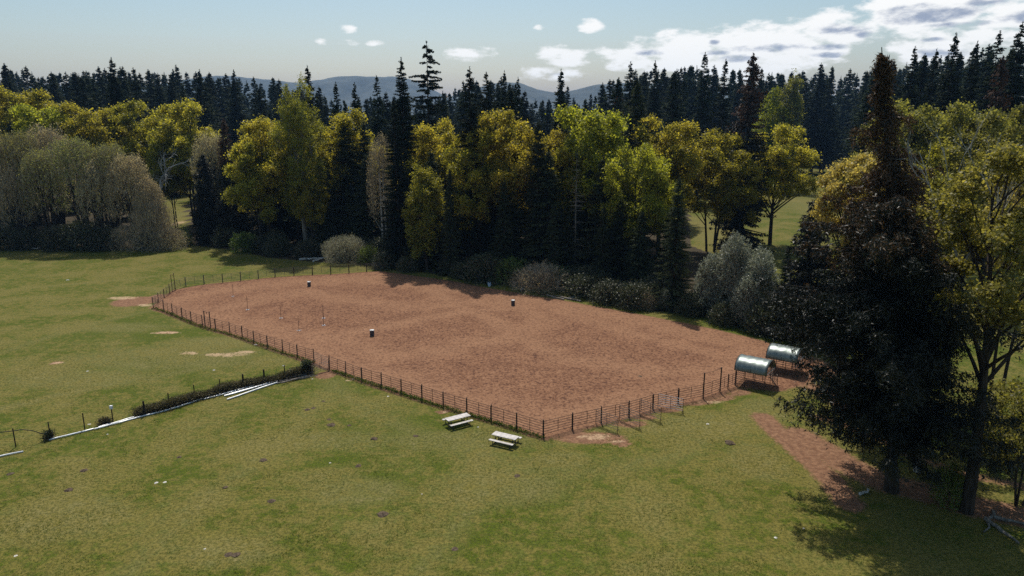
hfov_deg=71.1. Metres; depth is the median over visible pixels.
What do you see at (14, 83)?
conifer tree
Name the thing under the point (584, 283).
shrub
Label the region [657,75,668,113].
conifer tree
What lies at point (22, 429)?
wire
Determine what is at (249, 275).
corral panel
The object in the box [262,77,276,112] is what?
conifer tree
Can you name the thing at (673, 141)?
maple tree
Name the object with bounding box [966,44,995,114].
conifer tree
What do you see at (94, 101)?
conifer tree
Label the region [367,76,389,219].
fir tree
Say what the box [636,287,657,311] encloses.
shrub
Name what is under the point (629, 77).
fir tree
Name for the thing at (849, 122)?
conifer tree
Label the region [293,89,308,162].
conifer tree
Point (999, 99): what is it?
fir tree
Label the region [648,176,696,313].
hemlock tree
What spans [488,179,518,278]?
hemlock tree
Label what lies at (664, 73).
conifer tree
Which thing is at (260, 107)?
conifer tree
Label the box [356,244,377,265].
shrub
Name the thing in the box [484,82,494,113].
conifer tree
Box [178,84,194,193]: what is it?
conifer tree
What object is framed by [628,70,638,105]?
conifer tree
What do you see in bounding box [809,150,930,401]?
maple tree
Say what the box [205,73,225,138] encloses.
conifer tree
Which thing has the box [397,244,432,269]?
shrub
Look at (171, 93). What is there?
conifer tree
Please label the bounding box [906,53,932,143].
conifer tree
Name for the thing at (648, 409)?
corral panel
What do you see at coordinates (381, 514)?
molehill
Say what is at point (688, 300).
shrub
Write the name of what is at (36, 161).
alder tree
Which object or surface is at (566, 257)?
hemlock tree
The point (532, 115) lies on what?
conifer tree
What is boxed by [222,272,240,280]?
corral panel
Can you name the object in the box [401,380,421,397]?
corral panel
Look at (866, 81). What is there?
conifer tree
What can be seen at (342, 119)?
maple tree
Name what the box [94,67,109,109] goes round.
conifer tree
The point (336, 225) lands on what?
hemlock tree
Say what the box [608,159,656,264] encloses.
hemlock tree
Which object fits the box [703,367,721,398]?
gate frame
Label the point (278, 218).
conifer tree
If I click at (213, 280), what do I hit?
corral panel
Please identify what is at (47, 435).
bramble clump
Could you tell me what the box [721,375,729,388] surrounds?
corral panel
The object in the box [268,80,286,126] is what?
conifer tree
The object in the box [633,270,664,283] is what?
shrub
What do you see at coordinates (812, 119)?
conifer tree
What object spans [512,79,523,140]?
fir tree
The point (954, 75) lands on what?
conifer tree
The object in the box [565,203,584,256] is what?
hemlock tree
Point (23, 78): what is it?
conifer tree
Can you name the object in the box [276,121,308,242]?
conifer tree
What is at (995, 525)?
fallen log
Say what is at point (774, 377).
corral panel
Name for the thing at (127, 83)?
conifer tree
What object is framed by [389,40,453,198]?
fir tree
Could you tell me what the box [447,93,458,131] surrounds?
conifer tree
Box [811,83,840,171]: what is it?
conifer tree
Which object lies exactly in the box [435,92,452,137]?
conifer tree
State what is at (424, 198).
maple tree
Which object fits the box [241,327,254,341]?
corral panel
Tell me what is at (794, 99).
poplar tree
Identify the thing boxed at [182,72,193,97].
conifer tree
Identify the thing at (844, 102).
distant wood
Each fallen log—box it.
[299,257,325,260]
[546,294,563,299]
[560,296,580,301]
[858,488,869,494]
[983,509,995,531]
[983,516,1019,543]
[993,514,1023,524]
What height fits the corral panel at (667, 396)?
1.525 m
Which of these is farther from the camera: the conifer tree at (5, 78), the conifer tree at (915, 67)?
the conifer tree at (5, 78)
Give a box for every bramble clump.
[39,428,58,441]
[95,416,114,425]
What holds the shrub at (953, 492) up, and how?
on the ground at (94, 310)
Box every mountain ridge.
[23,76,441,118]
[407,82,836,121]
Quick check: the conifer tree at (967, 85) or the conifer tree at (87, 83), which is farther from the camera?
the conifer tree at (87, 83)
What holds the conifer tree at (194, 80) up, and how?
on the ground at (94, 310)
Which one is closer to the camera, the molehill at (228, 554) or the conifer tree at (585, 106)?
the molehill at (228, 554)
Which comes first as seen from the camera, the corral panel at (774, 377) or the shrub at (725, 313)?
the corral panel at (774, 377)
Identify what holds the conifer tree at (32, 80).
on the ground at (94, 310)
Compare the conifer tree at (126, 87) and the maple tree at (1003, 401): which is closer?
the maple tree at (1003, 401)
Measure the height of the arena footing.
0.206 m
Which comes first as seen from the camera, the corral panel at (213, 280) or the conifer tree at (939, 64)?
the corral panel at (213, 280)
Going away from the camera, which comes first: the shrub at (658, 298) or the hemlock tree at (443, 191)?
the shrub at (658, 298)
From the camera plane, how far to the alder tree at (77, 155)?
150.93 m
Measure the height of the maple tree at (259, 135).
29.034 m
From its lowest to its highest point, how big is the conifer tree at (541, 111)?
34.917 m
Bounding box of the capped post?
[109,405,113,421]
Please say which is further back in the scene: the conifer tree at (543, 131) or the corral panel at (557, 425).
the conifer tree at (543, 131)
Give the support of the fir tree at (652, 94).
on the ground at (94, 310)
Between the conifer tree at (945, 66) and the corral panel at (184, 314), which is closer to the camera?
the corral panel at (184, 314)
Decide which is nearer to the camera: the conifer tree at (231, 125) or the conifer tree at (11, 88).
the conifer tree at (11, 88)
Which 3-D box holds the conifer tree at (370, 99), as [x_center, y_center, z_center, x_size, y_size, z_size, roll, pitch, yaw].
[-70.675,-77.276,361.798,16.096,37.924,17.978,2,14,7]
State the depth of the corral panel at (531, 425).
64.84 m
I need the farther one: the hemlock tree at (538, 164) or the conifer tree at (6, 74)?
the conifer tree at (6, 74)
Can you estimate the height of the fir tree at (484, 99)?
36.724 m
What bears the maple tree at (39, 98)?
on the ground at (94, 310)
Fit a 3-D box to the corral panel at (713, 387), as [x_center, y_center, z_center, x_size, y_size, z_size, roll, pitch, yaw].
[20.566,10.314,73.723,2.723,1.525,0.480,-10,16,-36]
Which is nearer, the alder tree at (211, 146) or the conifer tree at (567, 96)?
the alder tree at (211, 146)
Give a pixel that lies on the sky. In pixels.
(592, 42)
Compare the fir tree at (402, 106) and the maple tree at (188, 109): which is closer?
the fir tree at (402, 106)
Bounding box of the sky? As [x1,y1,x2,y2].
[0,0,1023,96]
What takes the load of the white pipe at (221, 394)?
on the ground at (94, 310)
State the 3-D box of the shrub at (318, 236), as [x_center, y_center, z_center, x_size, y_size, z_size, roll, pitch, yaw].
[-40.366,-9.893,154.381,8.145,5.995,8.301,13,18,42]
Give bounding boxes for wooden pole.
[281,374,313,382]
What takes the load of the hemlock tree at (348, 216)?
on the ground at (94, 310)
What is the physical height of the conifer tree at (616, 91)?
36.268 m
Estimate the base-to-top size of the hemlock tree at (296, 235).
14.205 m
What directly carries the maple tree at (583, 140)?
on the ground at (94, 310)
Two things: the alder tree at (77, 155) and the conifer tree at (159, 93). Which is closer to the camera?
the alder tree at (77, 155)
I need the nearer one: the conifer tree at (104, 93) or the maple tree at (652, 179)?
the maple tree at (652, 179)
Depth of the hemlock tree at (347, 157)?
150.63 m
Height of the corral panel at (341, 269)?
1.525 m
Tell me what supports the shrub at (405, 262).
on the ground at (94, 310)
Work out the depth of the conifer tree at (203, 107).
238.95 m
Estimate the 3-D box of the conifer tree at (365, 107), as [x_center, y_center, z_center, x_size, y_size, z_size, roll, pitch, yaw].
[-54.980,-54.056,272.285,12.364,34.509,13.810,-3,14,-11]
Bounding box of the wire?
[0,429,42,433]
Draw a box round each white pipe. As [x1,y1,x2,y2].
[0,451,22,456]
[49,428,93,439]
[94,417,135,429]
[98,416,134,426]
[136,408,170,417]
[204,389,240,399]
[224,380,276,395]
[227,382,276,399]
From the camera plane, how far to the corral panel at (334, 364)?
80.53 m
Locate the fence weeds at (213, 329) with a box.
[152,307,315,362]
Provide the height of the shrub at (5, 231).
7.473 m
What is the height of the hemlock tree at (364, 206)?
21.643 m
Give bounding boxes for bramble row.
[126,364,314,416]
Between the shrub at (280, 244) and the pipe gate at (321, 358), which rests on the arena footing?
the pipe gate at (321, 358)
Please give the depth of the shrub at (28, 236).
153.22 m
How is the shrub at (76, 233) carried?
on the ground at (94, 310)
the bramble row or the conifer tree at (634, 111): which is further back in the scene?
the conifer tree at (634, 111)
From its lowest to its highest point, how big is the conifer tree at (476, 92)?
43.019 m
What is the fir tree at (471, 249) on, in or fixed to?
on the ground at (94, 310)
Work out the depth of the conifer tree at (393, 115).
259.49 m
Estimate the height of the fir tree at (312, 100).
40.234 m
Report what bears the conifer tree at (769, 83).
on the ground at (94, 310)
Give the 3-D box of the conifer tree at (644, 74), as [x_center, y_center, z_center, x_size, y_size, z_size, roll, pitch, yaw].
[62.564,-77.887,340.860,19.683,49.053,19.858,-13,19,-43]
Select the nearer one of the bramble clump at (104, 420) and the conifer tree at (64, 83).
the bramble clump at (104, 420)
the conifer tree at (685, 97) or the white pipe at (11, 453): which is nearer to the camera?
the white pipe at (11, 453)
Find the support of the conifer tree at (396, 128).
on the ground at (94, 310)
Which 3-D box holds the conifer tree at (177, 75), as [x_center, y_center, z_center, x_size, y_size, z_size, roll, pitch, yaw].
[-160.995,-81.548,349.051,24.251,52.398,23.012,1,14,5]
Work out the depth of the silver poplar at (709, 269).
101.66 m
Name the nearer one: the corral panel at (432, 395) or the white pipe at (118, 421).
the white pipe at (118, 421)
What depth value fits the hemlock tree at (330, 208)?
151.38 m
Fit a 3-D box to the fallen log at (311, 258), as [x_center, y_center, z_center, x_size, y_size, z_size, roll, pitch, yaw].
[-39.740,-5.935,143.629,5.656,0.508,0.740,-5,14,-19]
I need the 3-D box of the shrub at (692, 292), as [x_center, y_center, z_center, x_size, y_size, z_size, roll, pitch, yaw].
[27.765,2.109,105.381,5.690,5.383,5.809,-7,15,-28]
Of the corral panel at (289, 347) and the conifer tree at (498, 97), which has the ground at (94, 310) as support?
the conifer tree at (498, 97)
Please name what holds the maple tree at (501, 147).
on the ground at (94, 310)
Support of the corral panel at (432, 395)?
on the arena footing
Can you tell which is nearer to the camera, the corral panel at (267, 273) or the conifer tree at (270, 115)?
the corral panel at (267, 273)
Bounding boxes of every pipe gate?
[311,361,328,373]
[313,352,328,369]
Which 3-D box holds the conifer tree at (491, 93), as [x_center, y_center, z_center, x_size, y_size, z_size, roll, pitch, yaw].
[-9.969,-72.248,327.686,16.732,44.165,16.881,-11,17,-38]
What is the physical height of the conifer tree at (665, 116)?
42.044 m
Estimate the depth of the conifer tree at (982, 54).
263.87 m
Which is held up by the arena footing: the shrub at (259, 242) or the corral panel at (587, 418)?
the corral panel at (587, 418)
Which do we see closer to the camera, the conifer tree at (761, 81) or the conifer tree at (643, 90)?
the conifer tree at (643, 90)
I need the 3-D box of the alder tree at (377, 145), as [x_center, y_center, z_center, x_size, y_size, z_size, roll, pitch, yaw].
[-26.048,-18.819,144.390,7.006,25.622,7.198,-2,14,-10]
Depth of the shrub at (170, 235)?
153.14 m
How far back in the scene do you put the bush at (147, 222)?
152.28 m
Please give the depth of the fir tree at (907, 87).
171.81 m
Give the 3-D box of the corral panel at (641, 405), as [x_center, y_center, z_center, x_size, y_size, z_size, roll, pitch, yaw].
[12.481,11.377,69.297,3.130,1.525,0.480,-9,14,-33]
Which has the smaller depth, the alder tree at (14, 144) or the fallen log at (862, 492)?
the fallen log at (862, 492)
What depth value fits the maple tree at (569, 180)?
124.34 m
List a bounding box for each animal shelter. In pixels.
[734,354,775,388]
[766,343,802,377]
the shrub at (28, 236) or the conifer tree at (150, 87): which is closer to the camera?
the shrub at (28, 236)
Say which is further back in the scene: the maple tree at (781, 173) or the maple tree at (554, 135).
the maple tree at (781, 173)
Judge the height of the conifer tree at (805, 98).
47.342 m
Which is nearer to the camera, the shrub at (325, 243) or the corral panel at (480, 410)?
the corral panel at (480, 410)
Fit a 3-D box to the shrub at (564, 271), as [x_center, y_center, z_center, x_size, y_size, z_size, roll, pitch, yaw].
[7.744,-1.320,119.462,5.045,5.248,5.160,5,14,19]
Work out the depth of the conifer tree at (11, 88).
245.05 m
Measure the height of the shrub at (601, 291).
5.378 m
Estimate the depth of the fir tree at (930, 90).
167.99 m
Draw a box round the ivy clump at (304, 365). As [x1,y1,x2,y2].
[295,359,316,374]
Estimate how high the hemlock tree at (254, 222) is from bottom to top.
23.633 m
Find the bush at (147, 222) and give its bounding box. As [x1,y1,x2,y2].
[123,193,185,252]
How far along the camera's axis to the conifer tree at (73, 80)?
252.03 m
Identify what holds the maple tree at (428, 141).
on the ground at (94, 310)
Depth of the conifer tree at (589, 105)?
371.86 m
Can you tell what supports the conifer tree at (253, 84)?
on the ground at (94, 310)
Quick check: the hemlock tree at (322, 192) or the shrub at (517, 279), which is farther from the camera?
the hemlock tree at (322, 192)
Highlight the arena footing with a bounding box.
[152,271,814,439]
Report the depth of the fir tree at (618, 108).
190.47 m
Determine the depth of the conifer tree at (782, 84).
383.21 m
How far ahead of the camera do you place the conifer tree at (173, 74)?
325.32 m
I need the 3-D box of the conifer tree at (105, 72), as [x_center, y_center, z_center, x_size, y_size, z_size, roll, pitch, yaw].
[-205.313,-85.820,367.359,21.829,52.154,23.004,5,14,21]
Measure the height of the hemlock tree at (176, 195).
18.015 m
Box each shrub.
[0,223,26,250]
[3,227,42,250]
[36,223,82,252]
[54,218,108,252]
[80,223,124,251]
[103,223,137,252]
[135,230,162,251]
[146,224,188,251]
[180,232,194,246]
[209,224,243,247]
[228,231,259,253]
[247,235,268,253]
[248,228,265,237]
[261,236,293,257]
[262,227,290,249]
[291,237,324,259]
[308,228,333,251]
[320,235,344,257]
[321,233,366,265]
[346,235,369,258]
[352,241,377,260]
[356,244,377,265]
[368,236,389,256]
[371,248,397,270]
[396,254,419,272]
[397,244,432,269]
[448,260,468,278]
[457,250,508,285]
[465,253,495,280]
[490,253,531,285]
[500,269,554,287]
[507,259,569,296]
[511,252,536,277]
[545,265,571,290]
[560,272,598,299]
[561,264,581,284]
[569,264,606,295]
[580,267,617,295]
[586,275,628,306]
[611,278,654,311]
[628,276,651,304]
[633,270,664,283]
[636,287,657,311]
[638,276,664,307]
[639,282,675,310]
[656,279,689,309]
[658,288,670,309]
[672,293,706,318]
[688,287,714,314]
[700,288,735,317]
[706,300,743,328]
[741,300,785,338]
[928,463,964,510]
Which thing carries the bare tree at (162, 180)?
on the ground at (94, 310)
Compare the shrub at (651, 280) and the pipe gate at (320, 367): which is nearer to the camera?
the pipe gate at (320, 367)
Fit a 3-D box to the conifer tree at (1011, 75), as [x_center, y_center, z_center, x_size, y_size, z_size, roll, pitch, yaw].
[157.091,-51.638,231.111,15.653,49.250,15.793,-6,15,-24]
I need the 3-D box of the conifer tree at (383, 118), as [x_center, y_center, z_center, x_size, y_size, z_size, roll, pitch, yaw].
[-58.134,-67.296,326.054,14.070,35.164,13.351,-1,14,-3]
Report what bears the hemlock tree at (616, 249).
on the ground at (94, 310)
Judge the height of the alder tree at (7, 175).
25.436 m
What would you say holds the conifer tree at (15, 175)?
on the ground at (94, 310)
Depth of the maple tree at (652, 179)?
115.52 m
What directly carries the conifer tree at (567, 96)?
on the ground at (94, 310)
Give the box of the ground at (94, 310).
[0,162,1023,575]
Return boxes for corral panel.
[181,308,192,322]
[185,276,203,284]
[201,316,214,327]
[204,274,222,283]
[215,319,230,332]
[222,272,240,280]
[229,323,241,337]
[240,271,258,278]
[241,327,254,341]
[253,332,268,345]
[258,269,274,276]
[267,336,282,351]
[275,267,293,276]
[282,341,296,354]
[297,345,313,361]
[312,266,330,274]
[329,357,345,372]
[331,265,348,272]
[345,362,362,380]
[361,368,380,383]
[381,374,402,392]
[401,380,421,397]
[422,386,444,406]
[443,392,467,411]
[467,399,490,419]
[491,406,517,426]
[517,414,542,435]
[543,414,572,434]
[572,408,600,428]
[596,409,617,432]
[601,402,628,422]
[619,405,640,427]
[629,395,653,413]
[639,399,661,421]
[653,389,678,408]
[658,394,683,413]
[678,384,703,403]
[704,379,721,394]
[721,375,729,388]
[728,372,737,385]
[768,370,777,386]
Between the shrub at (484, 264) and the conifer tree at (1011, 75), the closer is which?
the shrub at (484, 264)
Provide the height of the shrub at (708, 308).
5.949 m
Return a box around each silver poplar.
[693,250,735,313]
[713,230,754,303]
[729,272,766,326]
[740,244,780,310]
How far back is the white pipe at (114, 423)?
66.78 m
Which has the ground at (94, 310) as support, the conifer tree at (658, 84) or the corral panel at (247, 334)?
the conifer tree at (658, 84)
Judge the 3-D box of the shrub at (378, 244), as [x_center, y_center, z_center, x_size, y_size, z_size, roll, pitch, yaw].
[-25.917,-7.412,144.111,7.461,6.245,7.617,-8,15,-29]
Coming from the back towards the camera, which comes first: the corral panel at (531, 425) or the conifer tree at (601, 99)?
the conifer tree at (601, 99)
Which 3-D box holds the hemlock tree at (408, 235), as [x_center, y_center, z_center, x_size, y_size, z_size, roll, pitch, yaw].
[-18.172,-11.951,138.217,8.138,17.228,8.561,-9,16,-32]
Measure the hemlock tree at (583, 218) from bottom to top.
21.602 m
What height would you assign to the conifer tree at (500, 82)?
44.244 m
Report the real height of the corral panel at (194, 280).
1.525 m
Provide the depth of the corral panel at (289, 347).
86.20 m
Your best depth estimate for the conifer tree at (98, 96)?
235.98 m
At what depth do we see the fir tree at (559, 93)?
158.02 m
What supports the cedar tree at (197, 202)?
on the ground at (94, 310)
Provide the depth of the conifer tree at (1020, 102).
184.34 m
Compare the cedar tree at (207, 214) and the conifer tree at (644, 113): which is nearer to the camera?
the cedar tree at (207, 214)
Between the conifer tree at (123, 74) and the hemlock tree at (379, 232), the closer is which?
the hemlock tree at (379, 232)
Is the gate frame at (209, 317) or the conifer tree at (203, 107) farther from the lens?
the conifer tree at (203, 107)
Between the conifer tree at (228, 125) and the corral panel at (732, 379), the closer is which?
the corral panel at (732, 379)
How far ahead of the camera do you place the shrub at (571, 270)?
119.59 m
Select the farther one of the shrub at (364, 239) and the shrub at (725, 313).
the shrub at (364, 239)
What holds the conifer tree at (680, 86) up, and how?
on the ground at (94, 310)
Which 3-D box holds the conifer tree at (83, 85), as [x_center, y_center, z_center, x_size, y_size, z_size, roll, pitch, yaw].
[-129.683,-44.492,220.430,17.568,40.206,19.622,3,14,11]
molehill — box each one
[224,552,232,556]
[231,552,240,556]
[376,511,388,517]
[725,440,735,444]
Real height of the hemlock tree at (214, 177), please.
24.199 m
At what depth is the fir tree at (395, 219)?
133.43 m
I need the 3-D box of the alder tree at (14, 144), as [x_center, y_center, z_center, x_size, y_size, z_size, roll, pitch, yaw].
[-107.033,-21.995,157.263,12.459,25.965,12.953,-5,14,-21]
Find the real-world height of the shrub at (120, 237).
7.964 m
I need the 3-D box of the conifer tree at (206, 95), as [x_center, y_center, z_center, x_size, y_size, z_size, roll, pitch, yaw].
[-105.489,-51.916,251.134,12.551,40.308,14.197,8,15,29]
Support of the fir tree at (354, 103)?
on the ground at (94, 310)
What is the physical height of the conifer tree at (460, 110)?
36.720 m
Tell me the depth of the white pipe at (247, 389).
75.06 m
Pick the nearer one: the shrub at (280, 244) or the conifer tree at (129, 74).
the shrub at (280, 244)
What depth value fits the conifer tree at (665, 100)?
303.47 m
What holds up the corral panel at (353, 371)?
on the arena footing
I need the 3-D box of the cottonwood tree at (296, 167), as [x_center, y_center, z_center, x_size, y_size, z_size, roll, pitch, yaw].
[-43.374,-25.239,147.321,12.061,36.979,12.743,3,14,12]
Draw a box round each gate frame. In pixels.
[203,311,210,327]
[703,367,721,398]
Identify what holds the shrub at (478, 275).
on the ground at (94, 310)
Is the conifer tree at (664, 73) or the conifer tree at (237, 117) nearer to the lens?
the conifer tree at (237, 117)
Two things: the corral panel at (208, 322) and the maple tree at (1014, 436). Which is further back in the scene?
the corral panel at (208, 322)
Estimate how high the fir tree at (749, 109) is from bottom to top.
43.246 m
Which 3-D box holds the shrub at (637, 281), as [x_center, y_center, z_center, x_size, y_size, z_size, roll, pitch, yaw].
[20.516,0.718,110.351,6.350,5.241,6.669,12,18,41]
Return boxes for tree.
[0,63,19,93]
[0,65,18,90]
[0,83,72,139]
[0,95,47,220]
[0,120,50,226]
[0,129,55,244]
[0,130,18,245]
[0,165,38,248]
[4,102,82,224]
[7,80,14,93]
[11,74,19,92]
[16,147,71,246]
[18,65,33,94]
[19,69,29,91]
[19,122,82,226]
[27,78,40,112]
[39,135,108,240]
[40,76,52,103]
[43,100,139,217]
[47,73,62,102]
[47,74,83,199]
[58,72,75,118]
[64,167,91,213]
[66,72,88,144]
[66,76,102,191]
[70,72,81,109]
[72,154,119,246]
[82,76,98,103]
[82,140,133,243]
[86,76,109,139]
[87,90,99,138]
[91,144,118,220]
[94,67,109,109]
[97,79,109,103]
[100,68,114,102]
[101,153,157,247]
[104,57,144,216]
[106,98,166,208]
[109,66,131,100]
[117,149,191,229]
[118,66,133,102]
[119,67,141,116]
[120,79,137,185]
[128,73,138,97]
[129,67,149,194]
[130,73,154,122]
[131,174,169,243]
[137,97,227,224]
[143,69,162,113]
[143,75,163,109]
[143,127,196,226]
[146,78,169,192]
[165,69,185,126]
[165,81,179,134]
[166,65,190,103]
[167,80,182,119]
[168,186,180,197]
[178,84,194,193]
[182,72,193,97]
[188,71,203,127]
[188,131,224,211]
[189,76,219,163]
[189,154,224,246]
[194,69,220,146]
[194,180,203,242]
[199,82,219,135]
[202,76,227,135]
[203,142,224,203]
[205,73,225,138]
[212,118,253,247]
[213,78,229,123]
[215,78,232,123]
[216,141,251,231]
[220,73,250,133]
[220,140,282,250]
[223,69,251,145]
[223,113,306,235]
[224,78,249,143]
[227,101,240,140]
[239,193,279,235]
[246,77,267,121]
[249,87,272,153]
[255,128,287,229]
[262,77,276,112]
[263,71,334,241]
[267,78,283,120]
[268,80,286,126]
[268,110,275,126]
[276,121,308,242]
[286,175,330,240]
[291,217,307,239]
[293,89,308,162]
[298,86,311,115]
[300,65,322,176]
[300,144,347,240]
[301,212,320,239]
[311,106,390,234]
[312,88,330,139]
[316,190,343,246]
[318,170,344,243]
[320,97,332,155]
[321,125,377,242]
[329,82,342,185]
[341,190,358,240]
[342,101,360,208]
[345,121,383,229]
[349,154,384,242]
[350,82,363,224]
[362,99,376,145]
[364,96,379,130]
[365,131,393,236]
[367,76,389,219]
[370,110,377,134]
[371,150,388,237]
[379,98,411,266]
[379,100,388,130]
[381,91,393,165]
[384,57,420,243]
[384,199,401,244]
[386,97,408,141]
[387,102,402,164]
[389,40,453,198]
[395,116,462,239]
[400,184,435,255]
[401,163,445,269]
[407,151,457,271]
[432,163,449,256]
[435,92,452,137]
[435,98,455,136]
[435,169,463,276]
[439,123,513,253]
[443,66,498,264]
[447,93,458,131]
[450,104,457,122]
[452,87,472,135]
[452,95,467,130]
[454,106,553,227]
[455,81,468,132]
[457,72,498,247]
[468,80,481,118]
[476,90,484,148]
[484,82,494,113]
[485,81,494,111]
[488,168,526,256]
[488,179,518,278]
[490,83,503,127]
[491,82,503,127]
[494,99,500,133]
[496,76,507,100]
[499,71,508,144]
[501,124,581,232]
[503,88,523,145]
[505,83,512,112]
[510,84,525,123]
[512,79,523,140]
[515,121,555,267]
[517,147,576,269]
[518,92,533,145]
[527,103,536,130]
[534,101,545,136]
[540,123,546,139]
[540,144,588,236]
[541,102,552,135]
[541,206,563,272]
[545,103,643,244]
[547,69,570,139]
[550,86,570,136]
[557,212,580,268]
[559,151,589,267]
[564,87,572,128]
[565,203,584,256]
[571,167,599,265]
[574,155,621,272]
[582,103,598,182]
[588,95,592,111]
[593,83,608,117]
[597,77,630,181]
[598,140,684,279]
[599,79,615,133]
[603,198,635,283]
[606,80,615,117]
[606,162,632,271]
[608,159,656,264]
[614,93,626,134]
[618,76,645,164]
[619,62,634,133]
[620,81,661,257]
[620,211,657,286]
[622,115,659,238]
[625,112,709,254]
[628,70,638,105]
[637,84,649,121]
[638,77,656,133]
[639,71,649,103]
[639,94,649,131]
[645,60,663,146]
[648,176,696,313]
[649,72,664,130]
[653,213,690,290]
[654,71,690,204]
[655,79,672,134]
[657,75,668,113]
[658,68,668,113]
[658,75,671,122]
[660,69,686,168]
[675,79,693,171]
[677,67,689,124]
[680,127,766,251]
[689,82,698,118]
[691,52,713,203]
[692,65,729,148]
[695,75,710,117]
[695,260,707,314]
[706,59,733,188]
[707,53,776,251]
[715,158,761,244]
[725,72,744,161]
[736,82,755,137]
[749,79,770,131]
[749,122,822,244]
[750,69,766,153]
[751,87,792,187]
[755,190,1023,494]
[759,200,839,349]
[760,73,774,138]
[773,68,807,159]
[775,250,793,306]
[776,78,790,125]
[783,72,797,148]
[791,77,816,168]
[794,63,840,174]
[805,47,977,453]
[809,66,842,173]
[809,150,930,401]
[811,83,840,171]
[823,77,875,191]
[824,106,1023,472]
[827,223,845,291]
[829,165,978,288]
[832,124,929,215]
[836,73,869,156]
[841,71,868,158]
[847,66,877,153]
[867,94,960,199]
[891,67,899,98]
[894,87,902,110]
[896,72,903,97]
[898,46,921,145]
[898,58,932,135]
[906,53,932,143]
[911,49,940,146]
[911,140,1023,514]
[913,59,936,105]
[914,142,985,230]
[922,33,966,164]
[924,97,1023,282]
[927,53,961,105]
[930,55,944,99]
[937,102,1023,306]
[942,52,965,117]
[945,52,965,105]
[955,48,982,113]
[957,56,1012,270]
[960,41,980,114]
[963,48,984,106]
[963,376,1023,439]
[964,375,1023,506]
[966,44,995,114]
[969,30,1009,117]
[978,49,995,108]
[984,175,1023,418]
[988,21,1023,247]
[1003,50,1018,110]
[1011,84,1023,132]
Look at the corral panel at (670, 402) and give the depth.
69.73 m
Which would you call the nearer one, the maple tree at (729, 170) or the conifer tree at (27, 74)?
the maple tree at (729, 170)
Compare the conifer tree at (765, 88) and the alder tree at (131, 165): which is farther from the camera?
the conifer tree at (765, 88)
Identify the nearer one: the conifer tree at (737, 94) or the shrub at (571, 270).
the shrub at (571, 270)
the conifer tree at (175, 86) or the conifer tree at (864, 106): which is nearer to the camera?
the conifer tree at (864, 106)
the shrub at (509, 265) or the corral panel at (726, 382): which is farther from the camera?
the shrub at (509, 265)
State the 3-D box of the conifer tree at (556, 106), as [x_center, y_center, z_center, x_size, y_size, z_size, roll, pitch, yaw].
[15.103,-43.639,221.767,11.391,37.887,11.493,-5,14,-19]
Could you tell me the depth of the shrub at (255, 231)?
162.25 m
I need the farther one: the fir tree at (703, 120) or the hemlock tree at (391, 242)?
the fir tree at (703, 120)
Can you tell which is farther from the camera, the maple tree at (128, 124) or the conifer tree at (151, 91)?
the conifer tree at (151, 91)
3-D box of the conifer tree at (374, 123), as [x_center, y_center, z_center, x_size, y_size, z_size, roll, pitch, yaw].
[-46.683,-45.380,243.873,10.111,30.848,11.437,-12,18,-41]
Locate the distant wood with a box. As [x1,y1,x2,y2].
[0,47,1023,168]
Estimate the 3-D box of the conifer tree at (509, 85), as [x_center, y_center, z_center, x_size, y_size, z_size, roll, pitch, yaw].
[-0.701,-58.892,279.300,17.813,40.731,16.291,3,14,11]
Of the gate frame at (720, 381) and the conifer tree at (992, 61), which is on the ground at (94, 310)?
the conifer tree at (992, 61)
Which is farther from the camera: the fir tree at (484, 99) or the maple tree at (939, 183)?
the fir tree at (484, 99)
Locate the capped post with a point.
(111, 407)
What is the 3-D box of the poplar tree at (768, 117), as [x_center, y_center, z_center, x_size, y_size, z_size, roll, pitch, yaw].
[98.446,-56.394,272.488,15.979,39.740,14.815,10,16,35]
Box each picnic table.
[442,413,473,429]
[489,431,521,448]
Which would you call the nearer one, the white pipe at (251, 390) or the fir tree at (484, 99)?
the white pipe at (251, 390)
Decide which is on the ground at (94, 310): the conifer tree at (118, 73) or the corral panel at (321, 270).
the conifer tree at (118, 73)
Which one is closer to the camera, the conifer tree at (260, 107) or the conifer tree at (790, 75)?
the conifer tree at (260, 107)
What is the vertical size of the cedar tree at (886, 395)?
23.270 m
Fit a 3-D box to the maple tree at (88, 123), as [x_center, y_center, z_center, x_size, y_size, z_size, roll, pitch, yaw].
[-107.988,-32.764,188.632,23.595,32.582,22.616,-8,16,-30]
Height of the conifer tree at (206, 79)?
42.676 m
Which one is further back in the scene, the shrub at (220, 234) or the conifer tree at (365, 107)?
the conifer tree at (365, 107)
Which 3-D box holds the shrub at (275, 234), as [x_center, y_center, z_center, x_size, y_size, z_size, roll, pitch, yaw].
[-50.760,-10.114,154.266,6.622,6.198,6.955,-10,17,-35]
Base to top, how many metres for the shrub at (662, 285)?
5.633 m
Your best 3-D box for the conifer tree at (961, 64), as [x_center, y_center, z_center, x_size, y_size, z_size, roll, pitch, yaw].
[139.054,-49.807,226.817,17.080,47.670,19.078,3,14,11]
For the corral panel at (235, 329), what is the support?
on the arena footing
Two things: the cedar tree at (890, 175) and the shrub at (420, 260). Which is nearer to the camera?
the cedar tree at (890, 175)
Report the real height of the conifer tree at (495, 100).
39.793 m
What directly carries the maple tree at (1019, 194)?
on the ground at (94, 310)
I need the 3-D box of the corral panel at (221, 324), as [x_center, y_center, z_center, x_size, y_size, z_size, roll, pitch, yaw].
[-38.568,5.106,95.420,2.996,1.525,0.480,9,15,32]
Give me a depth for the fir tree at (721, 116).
224.56 m

